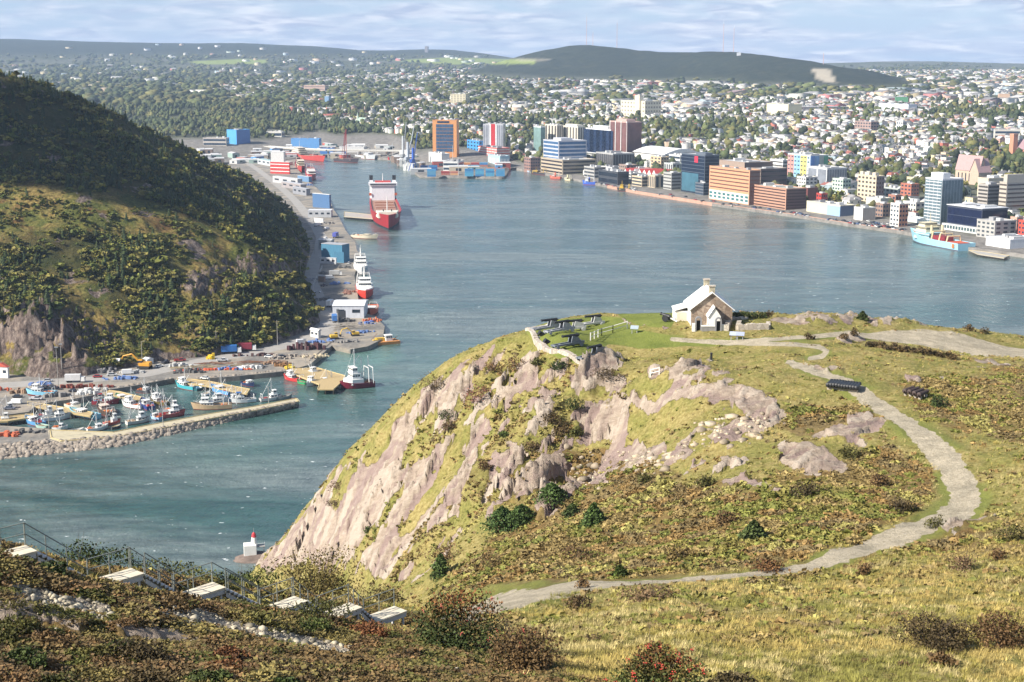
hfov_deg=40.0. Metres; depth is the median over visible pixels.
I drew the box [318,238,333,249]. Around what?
quay shed
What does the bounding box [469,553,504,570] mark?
shrub
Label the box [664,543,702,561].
shrub
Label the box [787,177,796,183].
house
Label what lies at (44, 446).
breakwater boulders
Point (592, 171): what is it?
office building
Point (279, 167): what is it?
red white terminal
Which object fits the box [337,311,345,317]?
door
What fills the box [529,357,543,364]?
shrub
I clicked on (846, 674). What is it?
grass tufts
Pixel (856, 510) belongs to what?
heath
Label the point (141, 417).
fishing boat
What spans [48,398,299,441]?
breakwater wharf
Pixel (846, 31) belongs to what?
sky
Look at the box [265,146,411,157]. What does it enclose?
viaduct
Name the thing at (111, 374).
parked car
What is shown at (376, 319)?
scrap pile
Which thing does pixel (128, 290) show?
broadleaf tree
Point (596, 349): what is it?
fortress gun
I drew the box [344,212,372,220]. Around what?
grey pier
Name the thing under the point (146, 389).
fishing boat
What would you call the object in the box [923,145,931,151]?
house
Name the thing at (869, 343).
shrub
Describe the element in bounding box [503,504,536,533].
spruce tree
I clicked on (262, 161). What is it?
quay shed
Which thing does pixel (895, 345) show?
shrub
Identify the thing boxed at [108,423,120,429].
fishing boat
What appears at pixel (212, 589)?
wooden stairs
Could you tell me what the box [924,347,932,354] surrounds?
shrub
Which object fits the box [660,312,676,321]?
field gun
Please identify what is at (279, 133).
office building
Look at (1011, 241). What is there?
dock shed
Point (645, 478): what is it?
shrub
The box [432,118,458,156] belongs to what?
hotel
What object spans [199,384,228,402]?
fishing boat
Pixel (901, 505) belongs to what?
shrub
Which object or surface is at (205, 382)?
wooden wharf
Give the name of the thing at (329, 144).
port shed
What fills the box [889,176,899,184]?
broadleaf tree
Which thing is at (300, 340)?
van
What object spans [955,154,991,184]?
stone church
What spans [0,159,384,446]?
shore ground
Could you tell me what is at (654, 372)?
white fence
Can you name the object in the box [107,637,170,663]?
shrub
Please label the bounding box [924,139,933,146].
house
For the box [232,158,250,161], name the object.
port shed
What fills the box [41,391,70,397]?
stored gear
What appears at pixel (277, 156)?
white block
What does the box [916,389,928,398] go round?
cannon barrel
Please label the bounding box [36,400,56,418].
fishing boat
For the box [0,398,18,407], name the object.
fishing boat
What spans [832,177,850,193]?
office building
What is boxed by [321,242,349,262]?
blue warehouse
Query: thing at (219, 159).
port shed
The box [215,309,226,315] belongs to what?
broadleaf tree
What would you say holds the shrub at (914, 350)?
on the headland ground at (368, 489)
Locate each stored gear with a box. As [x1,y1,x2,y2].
[0,430,19,436]
[9,387,26,393]
[10,428,45,433]
[28,381,51,385]
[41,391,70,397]
[75,389,99,394]
[102,375,137,379]
[119,369,144,373]
[165,362,192,367]
[172,367,205,373]
[214,365,242,369]
[237,364,262,368]
[260,360,291,364]
[302,353,329,357]
[308,338,334,342]
[315,296,333,300]
[329,339,358,342]
[330,281,350,284]
[337,317,354,321]
[346,330,374,333]
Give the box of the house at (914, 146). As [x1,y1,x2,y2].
[910,144,920,148]
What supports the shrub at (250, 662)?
on the headland ground at (368, 489)
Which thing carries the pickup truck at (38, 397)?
on the shore ground at (365, 343)
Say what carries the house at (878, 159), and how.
on the city ground at (581, 62)
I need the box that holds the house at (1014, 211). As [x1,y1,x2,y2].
[1008,208,1020,214]
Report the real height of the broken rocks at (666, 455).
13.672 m
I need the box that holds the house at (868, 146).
[863,144,873,148]
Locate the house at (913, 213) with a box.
[908,211,919,216]
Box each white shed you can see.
[142,357,153,363]
[314,218,323,222]
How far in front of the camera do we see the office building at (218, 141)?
2536.24 m
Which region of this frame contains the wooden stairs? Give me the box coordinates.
[0,522,406,624]
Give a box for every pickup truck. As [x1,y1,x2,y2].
[29,395,42,399]
[174,357,185,361]
[216,357,227,361]
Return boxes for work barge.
[371,334,399,344]
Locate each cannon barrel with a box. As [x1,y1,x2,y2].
[826,379,832,389]
[829,379,835,389]
[835,379,840,389]
[838,380,844,390]
[840,380,846,390]
[843,380,849,390]
[849,381,854,391]
[852,381,857,391]
[854,382,861,391]
[902,386,914,395]
[907,386,919,396]
[912,388,924,397]
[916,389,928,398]
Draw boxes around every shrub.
[0,612,41,635]
[0,623,32,646]
[0,646,47,670]
[0,666,41,681]
[25,629,79,647]
[33,559,68,573]
[33,668,81,681]
[74,643,116,659]
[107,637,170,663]
[108,638,132,650]
[125,667,184,681]
[151,589,202,613]
[183,668,232,681]
[204,645,250,659]
[205,655,253,669]
[232,661,258,668]
[236,604,291,633]
[266,676,299,681]
[276,662,331,678]
[281,597,356,624]
[296,616,333,634]
[296,673,328,681]
[324,497,338,506]
[326,477,341,491]
[348,618,390,637]
[363,526,370,533]
[407,583,512,651]
[416,371,445,389]
[420,538,463,562]
[437,408,457,420]
[441,419,454,431]
[458,383,496,403]
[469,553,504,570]
[477,458,493,470]
[482,360,506,372]
[484,613,562,673]
[498,430,508,437]
[504,356,524,371]
[519,438,540,452]
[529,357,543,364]
[537,406,561,424]
[550,360,567,369]
[550,420,568,438]
[552,544,603,560]
[562,594,592,609]
[565,395,584,410]
[570,426,583,435]
[574,576,590,588]
[590,366,624,380]
[603,626,711,681]
[616,579,677,603]
[635,471,653,483]
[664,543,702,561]
[694,471,716,487]
[707,668,758,681]
[712,510,741,526]
[744,558,790,573]
[766,310,773,316]
[789,480,829,497]
[804,332,815,339]
[837,444,868,459]
[838,333,849,338]
[850,327,859,335]
[855,560,875,575]
[862,339,876,346]
[868,473,889,486]
[875,340,887,347]
[883,344,893,350]
[888,495,919,513]
[888,610,979,655]
[890,342,901,349]
[896,345,906,351]
[910,347,918,352]
[917,346,927,353]
[923,514,946,528]
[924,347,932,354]
[925,649,959,668]
[931,395,948,407]
[935,351,945,357]
[942,351,953,355]
[946,354,959,359]
[949,553,976,572]
[965,324,975,331]
[971,607,1023,650]
[980,326,990,333]
[988,547,1006,560]
[991,522,1023,540]
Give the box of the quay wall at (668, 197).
[607,185,903,230]
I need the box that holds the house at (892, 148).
[890,146,901,150]
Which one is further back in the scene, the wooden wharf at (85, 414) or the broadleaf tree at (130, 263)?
the broadleaf tree at (130, 263)
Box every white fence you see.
[590,321,627,340]
[650,367,659,376]
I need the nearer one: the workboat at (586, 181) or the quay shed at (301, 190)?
the quay shed at (301, 190)
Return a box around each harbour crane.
[399,126,406,164]
[403,127,414,168]
[408,132,417,170]
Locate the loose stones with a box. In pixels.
[10,580,469,674]
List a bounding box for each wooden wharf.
[0,413,32,425]
[27,401,93,420]
[93,390,140,402]
[176,378,249,396]
[290,367,345,394]
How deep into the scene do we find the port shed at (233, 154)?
2368.39 m
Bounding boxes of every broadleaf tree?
[5,275,18,283]
[5,287,17,294]
[6,254,21,259]
[6,269,20,277]
[10,246,21,254]
[11,283,26,290]
[13,273,24,280]
[24,277,36,283]
[24,290,34,296]
[37,275,46,281]
[41,285,57,292]
[44,273,53,279]
[50,301,64,309]
[78,265,93,271]
[89,265,98,274]
[101,250,110,255]
[103,243,118,249]
[119,287,134,294]
[125,299,136,305]
[126,260,136,266]
[129,276,138,284]
[134,303,146,312]
[139,257,155,263]
[139,276,151,282]
[139,291,148,297]
[140,319,151,324]
[146,279,160,289]
[147,324,157,329]
[148,307,159,316]
[152,274,165,279]
[200,307,215,316]
[210,319,219,325]
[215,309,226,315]
[217,326,232,333]
[218,324,233,328]
[228,291,238,297]
[228,330,238,337]
[240,277,252,282]
[251,304,265,311]
[251,331,263,338]
[253,297,261,304]
[258,317,268,325]
[836,190,844,196]
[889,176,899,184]
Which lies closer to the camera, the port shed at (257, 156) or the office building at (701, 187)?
the office building at (701, 187)
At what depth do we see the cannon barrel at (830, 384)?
179.44 m
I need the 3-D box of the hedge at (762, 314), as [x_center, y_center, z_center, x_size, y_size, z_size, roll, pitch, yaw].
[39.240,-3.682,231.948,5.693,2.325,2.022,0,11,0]
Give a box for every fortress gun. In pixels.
[530,318,559,329]
[543,319,574,334]
[551,333,584,348]
[569,319,585,330]
[576,344,602,359]
[583,314,604,325]
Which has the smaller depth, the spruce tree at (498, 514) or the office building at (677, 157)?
the spruce tree at (498, 514)
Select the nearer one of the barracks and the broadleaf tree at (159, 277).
the barracks
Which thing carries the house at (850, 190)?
on the city ground at (581, 62)
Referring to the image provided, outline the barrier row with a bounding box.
[173,367,251,370]
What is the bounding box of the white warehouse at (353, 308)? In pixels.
[332,299,367,317]
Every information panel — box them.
[630,325,638,328]
[729,331,736,338]
[736,332,744,339]
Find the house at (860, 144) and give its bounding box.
[856,143,865,147]
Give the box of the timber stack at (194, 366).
[169,364,241,368]
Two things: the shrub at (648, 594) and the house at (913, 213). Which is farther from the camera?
the house at (913, 213)
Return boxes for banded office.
[709,165,760,204]
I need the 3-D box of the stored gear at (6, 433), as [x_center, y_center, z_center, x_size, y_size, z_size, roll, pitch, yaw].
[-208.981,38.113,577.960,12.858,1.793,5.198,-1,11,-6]
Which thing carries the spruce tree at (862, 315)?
on the headland ground at (368, 489)
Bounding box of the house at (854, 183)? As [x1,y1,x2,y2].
[851,179,857,188]
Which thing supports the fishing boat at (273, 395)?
on the harbour water
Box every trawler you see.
[340,350,374,388]
[353,245,367,274]
[356,265,373,298]
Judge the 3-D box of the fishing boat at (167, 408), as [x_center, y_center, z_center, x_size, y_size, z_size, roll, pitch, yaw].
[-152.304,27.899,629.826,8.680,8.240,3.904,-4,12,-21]
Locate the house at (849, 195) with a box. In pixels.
[841,193,860,199]
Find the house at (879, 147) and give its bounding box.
[872,145,882,151]
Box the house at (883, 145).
[878,143,886,151]
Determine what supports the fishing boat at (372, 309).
on the harbour water
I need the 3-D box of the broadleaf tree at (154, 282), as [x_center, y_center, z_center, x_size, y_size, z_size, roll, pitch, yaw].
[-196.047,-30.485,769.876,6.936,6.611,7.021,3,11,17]
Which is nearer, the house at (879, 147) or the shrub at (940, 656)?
the shrub at (940, 656)
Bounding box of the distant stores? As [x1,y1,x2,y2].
[6,43,1023,111]
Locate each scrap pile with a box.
[97,366,116,373]
[194,360,284,363]
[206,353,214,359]
[232,352,273,356]
[268,353,317,358]
[274,362,290,366]
[327,321,376,328]
[358,320,374,324]
[362,317,381,321]
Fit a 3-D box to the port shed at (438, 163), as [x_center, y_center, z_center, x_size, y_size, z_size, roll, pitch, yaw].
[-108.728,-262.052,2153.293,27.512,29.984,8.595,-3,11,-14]
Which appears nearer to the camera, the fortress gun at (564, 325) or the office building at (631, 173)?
the fortress gun at (564, 325)
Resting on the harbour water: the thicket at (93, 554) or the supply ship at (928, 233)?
the supply ship at (928, 233)
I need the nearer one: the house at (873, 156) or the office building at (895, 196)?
the office building at (895, 196)
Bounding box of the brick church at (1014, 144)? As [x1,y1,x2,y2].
[1009,133,1023,153]
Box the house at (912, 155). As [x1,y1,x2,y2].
[909,151,916,157]
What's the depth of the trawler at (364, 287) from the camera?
949.55 m
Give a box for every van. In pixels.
[9,398,21,403]
[122,369,133,374]
[296,339,305,343]
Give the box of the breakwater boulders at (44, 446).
[0,401,297,459]
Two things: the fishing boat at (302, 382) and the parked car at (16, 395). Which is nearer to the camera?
the parked car at (16, 395)
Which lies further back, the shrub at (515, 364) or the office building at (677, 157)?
the office building at (677, 157)
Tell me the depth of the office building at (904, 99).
3083.90 m
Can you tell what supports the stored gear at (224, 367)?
on the shore ground at (365, 343)
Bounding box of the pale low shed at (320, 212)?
[308,209,332,216]
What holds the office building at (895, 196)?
on the city ground at (581, 62)
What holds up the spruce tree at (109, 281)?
on the side hill
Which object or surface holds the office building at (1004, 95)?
on the city ground at (581, 62)
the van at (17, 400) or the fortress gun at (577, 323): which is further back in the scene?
the van at (17, 400)
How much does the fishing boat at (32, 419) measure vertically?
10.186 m
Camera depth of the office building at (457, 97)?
3411.01 m
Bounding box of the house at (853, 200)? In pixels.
[842,196,860,203]
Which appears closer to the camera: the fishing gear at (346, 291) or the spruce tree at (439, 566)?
the spruce tree at (439, 566)
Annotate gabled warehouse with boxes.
[647,169,657,174]
[652,169,671,173]
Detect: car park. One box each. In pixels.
[541,157,595,174]
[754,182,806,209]
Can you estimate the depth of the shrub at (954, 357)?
201.97 m
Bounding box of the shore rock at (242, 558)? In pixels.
[233,550,263,563]
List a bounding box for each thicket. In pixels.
[43,533,140,566]
[132,557,210,576]
[203,565,282,588]
[261,544,365,599]
[343,577,408,605]
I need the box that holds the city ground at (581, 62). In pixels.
[0,39,1023,257]
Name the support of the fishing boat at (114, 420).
on the harbour water
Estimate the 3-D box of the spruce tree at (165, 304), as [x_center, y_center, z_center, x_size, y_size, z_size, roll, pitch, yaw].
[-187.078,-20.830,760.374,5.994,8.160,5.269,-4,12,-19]
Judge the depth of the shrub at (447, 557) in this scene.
175.20 m
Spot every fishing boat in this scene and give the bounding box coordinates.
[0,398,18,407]
[0,407,14,424]
[25,404,45,425]
[26,376,57,396]
[35,422,49,427]
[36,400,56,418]
[41,402,70,421]
[52,415,67,429]
[64,390,80,407]
[69,393,100,419]
[85,416,107,430]
[91,383,105,399]
[91,385,119,404]
[96,388,116,416]
[103,409,120,425]
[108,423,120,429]
[115,392,125,403]
[122,389,145,408]
[125,405,149,424]
[135,379,152,393]
[139,385,154,410]
[148,384,165,399]
[150,385,169,405]
[150,399,184,417]
[150,412,161,419]
[163,395,181,411]
[175,368,198,390]
[191,380,239,409]
[194,384,205,390]
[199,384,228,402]
[210,371,233,395]
[229,383,255,402]
[240,379,253,386]
[259,383,281,401]
[276,394,291,399]
[283,362,304,381]
[297,379,306,384]
[305,360,316,371]
[306,369,316,386]
[351,232,377,238]
[367,303,378,314]
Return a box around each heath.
[0,538,1023,681]
[116,310,1023,646]
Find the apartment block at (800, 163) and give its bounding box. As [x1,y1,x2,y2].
[787,152,827,176]
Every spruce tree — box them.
[24,77,29,88]
[43,289,50,303]
[46,305,54,318]
[65,174,72,187]
[106,274,112,287]
[120,243,128,255]
[120,263,125,275]
[121,254,128,267]
[139,233,145,243]
[144,306,152,317]
[147,289,152,302]
[147,322,154,333]
[155,293,160,303]
[163,295,168,308]
[168,277,174,291]
[208,311,212,324]
[221,295,227,308]
[229,335,233,344]
[254,315,259,327]
[291,301,295,314]
[430,553,450,581]
[477,505,517,538]
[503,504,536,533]
[531,482,570,508]
[561,503,578,517]
[578,502,605,528]
[611,564,628,576]
[735,519,768,540]
[855,311,870,321]
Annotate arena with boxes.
[633,146,696,159]
[879,103,916,110]
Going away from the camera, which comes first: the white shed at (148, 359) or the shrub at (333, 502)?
the shrub at (333, 502)
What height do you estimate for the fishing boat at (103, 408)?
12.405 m
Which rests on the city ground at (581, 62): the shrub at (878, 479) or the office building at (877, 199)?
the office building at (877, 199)
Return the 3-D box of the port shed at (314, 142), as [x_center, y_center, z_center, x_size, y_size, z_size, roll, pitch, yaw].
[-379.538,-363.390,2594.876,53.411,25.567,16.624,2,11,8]
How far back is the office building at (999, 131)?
2052.93 m
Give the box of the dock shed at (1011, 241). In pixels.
[986,233,1023,248]
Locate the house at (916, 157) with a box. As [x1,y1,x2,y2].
[912,155,920,160]
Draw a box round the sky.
[0,0,1023,62]
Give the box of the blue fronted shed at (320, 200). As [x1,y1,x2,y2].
[312,193,330,208]
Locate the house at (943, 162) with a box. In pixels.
[938,160,949,164]
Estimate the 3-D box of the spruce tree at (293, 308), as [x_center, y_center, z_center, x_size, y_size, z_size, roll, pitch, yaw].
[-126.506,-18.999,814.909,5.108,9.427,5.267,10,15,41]
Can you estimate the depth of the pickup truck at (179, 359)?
724.70 m
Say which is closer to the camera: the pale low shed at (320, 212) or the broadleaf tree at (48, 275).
the broadleaf tree at (48, 275)
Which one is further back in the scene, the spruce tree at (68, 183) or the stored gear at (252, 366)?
the spruce tree at (68, 183)
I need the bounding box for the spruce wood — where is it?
[0,70,316,364]
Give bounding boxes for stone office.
[857,171,884,200]
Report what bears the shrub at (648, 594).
on the headland ground at (368, 489)
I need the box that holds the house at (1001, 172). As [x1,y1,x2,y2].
[997,169,1007,175]
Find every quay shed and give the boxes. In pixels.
[257,158,270,165]
[273,176,301,182]
[281,181,305,188]
[293,186,309,195]
[297,175,311,181]
[309,327,320,337]
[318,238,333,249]
[318,274,325,281]
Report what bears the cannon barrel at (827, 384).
on the headland ground at (368, 489)
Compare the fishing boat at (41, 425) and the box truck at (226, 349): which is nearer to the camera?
the fishing boat at (41, 425)
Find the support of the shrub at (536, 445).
on the headland ground at (368, 489)
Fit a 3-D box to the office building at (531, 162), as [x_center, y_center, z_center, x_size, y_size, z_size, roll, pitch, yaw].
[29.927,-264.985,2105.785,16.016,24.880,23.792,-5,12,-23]
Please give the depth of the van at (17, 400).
632.28 m
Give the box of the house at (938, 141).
[933,140,944,144]
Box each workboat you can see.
[530,168,546,174]
[550,172,561,178]
[564,174,571,180]
[582,173,595,184]
[617,184,628,191]
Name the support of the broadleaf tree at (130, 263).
on the side hill
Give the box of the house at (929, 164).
[922,162,933,166]
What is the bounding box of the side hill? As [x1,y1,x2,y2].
[0,76,319,378]
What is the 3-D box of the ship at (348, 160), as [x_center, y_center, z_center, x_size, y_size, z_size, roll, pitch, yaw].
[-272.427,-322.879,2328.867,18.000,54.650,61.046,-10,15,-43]
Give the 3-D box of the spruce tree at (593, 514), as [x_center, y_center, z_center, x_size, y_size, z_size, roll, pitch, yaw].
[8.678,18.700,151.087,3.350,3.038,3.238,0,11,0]
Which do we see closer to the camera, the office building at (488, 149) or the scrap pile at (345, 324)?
the scrap pile at (345, 324)
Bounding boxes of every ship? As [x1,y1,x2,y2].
[291,145,324,161]
[295,156,304,172]
[305,164,315,180]
[333,129,358,162]
[355,152,374,159]
[369,173,400,229]
[911,213,975,250]
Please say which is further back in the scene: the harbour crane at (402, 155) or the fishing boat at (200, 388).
the harbour crane at (402, 155)
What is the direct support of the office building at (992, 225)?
on the city ground at (581, 62)
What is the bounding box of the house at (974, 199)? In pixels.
[965,196,977,202]
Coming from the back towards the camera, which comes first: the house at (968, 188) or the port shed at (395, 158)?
the port shed at (395, 158)
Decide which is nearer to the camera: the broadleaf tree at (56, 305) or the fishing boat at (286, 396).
the fishing boat at (286, 396)
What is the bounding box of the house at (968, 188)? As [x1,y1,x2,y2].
[964,185,970,196]
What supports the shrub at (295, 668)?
on the headland ground at (368, 489)
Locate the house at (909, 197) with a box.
[901,195,919,199]
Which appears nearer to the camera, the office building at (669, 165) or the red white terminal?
the office building at (669, 165)
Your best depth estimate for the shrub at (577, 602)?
95.36 m
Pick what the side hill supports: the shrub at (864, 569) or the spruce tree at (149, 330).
the spruce tree at (149, 330)
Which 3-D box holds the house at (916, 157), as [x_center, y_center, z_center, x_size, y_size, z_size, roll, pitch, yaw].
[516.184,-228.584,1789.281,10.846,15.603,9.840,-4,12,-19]
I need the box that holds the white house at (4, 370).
[0,362,9,377]
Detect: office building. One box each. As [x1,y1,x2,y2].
[203,136,229,145]
[266,130,284,136]
[304,84,328,90]
[324,95,330,101]
[443,159,463,170]
[450,93,469,103]
[467,138,482,150]
[478,145,509,155]
[524,156,539,171]
[534,124,544,150]
[543,137,586,158]
[545,123,562,138]
[563,124,584,139]
[584,125,612,152]
[584,165,605,177]
[596,150,634,165]
[598,168,628,184]
[603,165,618,168]
[609,118,641,152]
[619,163,637,170]
[629,171,644,181]
[632,174,647,186]
[648,174,662,187]
[650,155,668,168]
[663,171,680,189]
[664,162,680,168]
[669,153,681,162]
[681,152,718,192]
[695,180,708,195]
[719,158,772,167]
[751,167,787,184]
[767,103,801,114]
[770,157,787,167]
[797,175,817,186]
[805,185,817,199]
[808,164,846,183]
[816,191,827,200]
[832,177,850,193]
[855,120,878,129]
[866,196,890,203]
[875,201,890,216]
[884,185,900,196]
[888,193,901,201]
[890,200,908,226]
[895,96,907,101]
[896,119,906,128]
[900,181,919,195]
[903,198,923,210]
[908,216,925,222]
[976,216,1016,237]
[977,175,1003,195]
[977,181,999,205]
[993,128,1020,137]
[998,93,1009,97]
[998,174,1023,208]
[1010,215,1023,232]
[1018,219,1023,234]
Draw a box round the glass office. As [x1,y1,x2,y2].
[942,203,1008,233]
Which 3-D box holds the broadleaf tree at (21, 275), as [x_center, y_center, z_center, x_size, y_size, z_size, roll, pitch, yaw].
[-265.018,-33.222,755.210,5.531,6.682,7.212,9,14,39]
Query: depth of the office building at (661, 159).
1941.06 m
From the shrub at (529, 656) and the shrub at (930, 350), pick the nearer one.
the shrub at (529, 656)
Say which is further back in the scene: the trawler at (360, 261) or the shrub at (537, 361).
the trawler at (360, 261)
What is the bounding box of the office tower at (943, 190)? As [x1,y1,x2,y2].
[923,172,963,223]
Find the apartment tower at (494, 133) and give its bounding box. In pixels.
[483,122,505,146]
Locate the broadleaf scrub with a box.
[0,69,324,367]
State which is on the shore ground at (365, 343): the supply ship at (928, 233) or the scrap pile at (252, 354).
the scrap pile at (252, 354)
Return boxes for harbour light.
[243,528,264,555]
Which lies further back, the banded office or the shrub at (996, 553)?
the banded office
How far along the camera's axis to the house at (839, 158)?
1822.56 m
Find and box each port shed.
[196,148,204,153]
[205,148,212,153]
[212,154,221,157]
[214,157,223,163]
[227,128,249,144]
[228,152,238,157]
[229,158,243,163]
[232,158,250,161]
[249,159,257,162]
[251,151,263,153]
[251,155,263,158]
[263,150,279,153]
[275,147,290,151]
[286,154,296,156]
[291,137,321,147]
[320,147,334,153]
[325,143,336,146]
[330,152,343,158]
[339,154,349,157]
[340,145,366,151]
[375,144,387,148]
[394,156,411,163]
[406,162,418,170]
[410,168,430,174]
[416,161,425,166]
[429,151,449,161]
[432,160,445,166]
[449,165,467,171]
[488,153,509,163]
[495,162,510,170]
[495,164,502,167]
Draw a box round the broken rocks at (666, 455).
[557,411,769,489]
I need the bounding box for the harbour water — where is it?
[0,157,1023,582]
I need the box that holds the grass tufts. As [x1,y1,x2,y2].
[0,310,1023,681]
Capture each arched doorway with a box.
[695,316,701,331]
[715,317,721,330]
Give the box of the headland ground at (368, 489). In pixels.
[0,311,1023,681]
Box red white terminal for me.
[270,161,289,173]
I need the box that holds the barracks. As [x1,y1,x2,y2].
[672,278,734,331]
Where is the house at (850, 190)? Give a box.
[840,188,855,194]
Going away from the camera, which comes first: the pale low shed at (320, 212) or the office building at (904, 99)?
the pale low shed at (320, 212)
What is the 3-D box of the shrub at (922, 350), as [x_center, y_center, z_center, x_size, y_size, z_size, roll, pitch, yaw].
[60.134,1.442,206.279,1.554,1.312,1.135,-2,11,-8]
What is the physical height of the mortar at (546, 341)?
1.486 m
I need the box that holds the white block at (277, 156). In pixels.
[271,151,284,161]
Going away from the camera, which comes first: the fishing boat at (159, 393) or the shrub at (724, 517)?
the shrub at (724, 517)
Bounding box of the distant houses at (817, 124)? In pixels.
[179,67,1023,204]
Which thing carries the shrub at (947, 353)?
on the headland ground at (368, 489)
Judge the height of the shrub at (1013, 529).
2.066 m
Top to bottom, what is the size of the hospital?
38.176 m
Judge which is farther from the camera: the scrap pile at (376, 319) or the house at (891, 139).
the house at (891, 139)
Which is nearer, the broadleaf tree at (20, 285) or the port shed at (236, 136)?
the broadleaf tree at (20, 285)
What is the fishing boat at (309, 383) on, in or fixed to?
on the harbour water
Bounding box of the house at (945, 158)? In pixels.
[940,156,952,159]
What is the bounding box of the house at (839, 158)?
[835,156,847,161]
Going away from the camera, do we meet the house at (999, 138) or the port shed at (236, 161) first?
the house at (999, 138)
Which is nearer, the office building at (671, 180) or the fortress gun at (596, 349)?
the fortress gun at (596, 349)
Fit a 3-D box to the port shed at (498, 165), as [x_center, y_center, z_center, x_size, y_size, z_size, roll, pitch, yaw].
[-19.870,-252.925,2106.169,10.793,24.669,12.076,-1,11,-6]
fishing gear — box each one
[40,384,61,389]
[47,383,113,388]
[78,387,107,390]
[306,278,331,280]
[342,289,356,294]
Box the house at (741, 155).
[738,153,748,158]
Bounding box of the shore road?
[0,163,338,387]
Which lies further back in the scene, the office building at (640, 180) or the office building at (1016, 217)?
the office building at (640, 180)
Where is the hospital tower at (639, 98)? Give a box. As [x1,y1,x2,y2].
[634,94,643,114]
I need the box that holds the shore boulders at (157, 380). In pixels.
[33,369,284,403]
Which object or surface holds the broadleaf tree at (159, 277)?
on the side hill
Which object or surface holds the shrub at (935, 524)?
on the headland ground at (368, 489)
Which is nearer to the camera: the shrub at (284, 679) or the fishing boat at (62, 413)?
the shrub at (284, 679)
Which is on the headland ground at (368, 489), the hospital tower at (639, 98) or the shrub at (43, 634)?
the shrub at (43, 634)
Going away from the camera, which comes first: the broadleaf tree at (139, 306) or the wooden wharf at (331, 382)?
the wooden wharf at (331, 382)
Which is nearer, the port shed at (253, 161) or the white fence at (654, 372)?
the white fence at (654, 372)
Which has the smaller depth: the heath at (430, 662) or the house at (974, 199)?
the heath at (430, 662)
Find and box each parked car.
[3,405,15,409]
[12,394,22,397]
[107,372,116,375]
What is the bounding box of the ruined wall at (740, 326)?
[724,316,769,330]
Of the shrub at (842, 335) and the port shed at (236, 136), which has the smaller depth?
the shrub at (842, 335)
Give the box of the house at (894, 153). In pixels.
[889,151,902,156]
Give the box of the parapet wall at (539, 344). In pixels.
[525,324,587,363]
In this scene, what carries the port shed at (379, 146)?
on the city ground at (581, 62)
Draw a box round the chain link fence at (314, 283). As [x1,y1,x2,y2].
[313,266,321,315]
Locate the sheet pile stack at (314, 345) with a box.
[287,341,325,350]
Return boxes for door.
[334,251,343,262]
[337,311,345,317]
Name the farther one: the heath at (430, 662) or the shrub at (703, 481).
the shrub at (703, 481)
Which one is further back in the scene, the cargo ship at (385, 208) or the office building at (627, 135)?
the office building at (627, 135)
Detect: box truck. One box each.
[64,373,85,382]
[221,344,240,353]
[237,342,255,351]
[325,299,333,306]
[329,270,341,275]
[332,232,338,237]
[332,314,336,322]
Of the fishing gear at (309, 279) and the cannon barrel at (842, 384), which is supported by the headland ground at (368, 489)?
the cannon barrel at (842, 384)
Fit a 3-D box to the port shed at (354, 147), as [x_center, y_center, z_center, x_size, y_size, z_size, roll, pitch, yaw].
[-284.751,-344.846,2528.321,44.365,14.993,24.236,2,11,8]
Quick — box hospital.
[621,99,660,116]
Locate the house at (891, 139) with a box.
[886,136,894,144]
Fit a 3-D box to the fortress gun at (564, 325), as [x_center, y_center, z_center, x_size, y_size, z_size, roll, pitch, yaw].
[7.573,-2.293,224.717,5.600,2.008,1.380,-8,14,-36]
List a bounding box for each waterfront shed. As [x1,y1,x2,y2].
[806,200,854,216]
[854,204,875,220]
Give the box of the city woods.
[0,53,1023,218]
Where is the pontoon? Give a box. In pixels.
[969,250,1008,260]
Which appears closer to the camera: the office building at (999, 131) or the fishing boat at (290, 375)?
the fishing boat at (290, 375)
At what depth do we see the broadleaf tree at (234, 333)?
753.18 m
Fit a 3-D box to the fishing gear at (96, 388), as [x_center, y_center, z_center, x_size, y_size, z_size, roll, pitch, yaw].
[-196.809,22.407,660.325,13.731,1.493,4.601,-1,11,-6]
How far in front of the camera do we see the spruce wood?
930.19 m
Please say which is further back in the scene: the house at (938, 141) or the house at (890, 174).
the house at (938, 141)
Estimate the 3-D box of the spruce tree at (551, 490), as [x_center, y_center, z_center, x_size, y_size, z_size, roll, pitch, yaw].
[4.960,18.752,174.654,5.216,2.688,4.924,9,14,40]
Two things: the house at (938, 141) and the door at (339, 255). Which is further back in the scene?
the house at (938, 141)
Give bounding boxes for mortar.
[537,330,544,337]
[543,338,550,343]
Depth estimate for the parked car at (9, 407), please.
622.04 m
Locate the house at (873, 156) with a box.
[870,153,880,161]
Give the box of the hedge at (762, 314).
[733,311,767,318]
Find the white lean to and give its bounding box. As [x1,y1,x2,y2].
[320,257,336,263]
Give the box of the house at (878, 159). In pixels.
[875,157,883,162]
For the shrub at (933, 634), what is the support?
on the headland ground at (368, 489)
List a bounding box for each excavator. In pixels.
[122,353,152,369]
[329,332,338,339]
[339,328,359,336]
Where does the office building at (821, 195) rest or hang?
on the city ground at (581, 62)
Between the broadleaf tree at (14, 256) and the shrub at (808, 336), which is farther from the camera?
the broadleaf tree at (14, 256)
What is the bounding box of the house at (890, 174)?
[887,172,898,176]
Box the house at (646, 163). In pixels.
[644,160,649,166]
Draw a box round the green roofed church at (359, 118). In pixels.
[355,112,369,123]
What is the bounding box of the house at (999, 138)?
[996,135,1004,142]
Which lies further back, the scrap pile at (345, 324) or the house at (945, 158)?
the house at (945, 158)
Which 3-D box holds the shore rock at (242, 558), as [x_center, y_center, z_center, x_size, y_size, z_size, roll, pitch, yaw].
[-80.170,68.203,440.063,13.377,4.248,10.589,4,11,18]

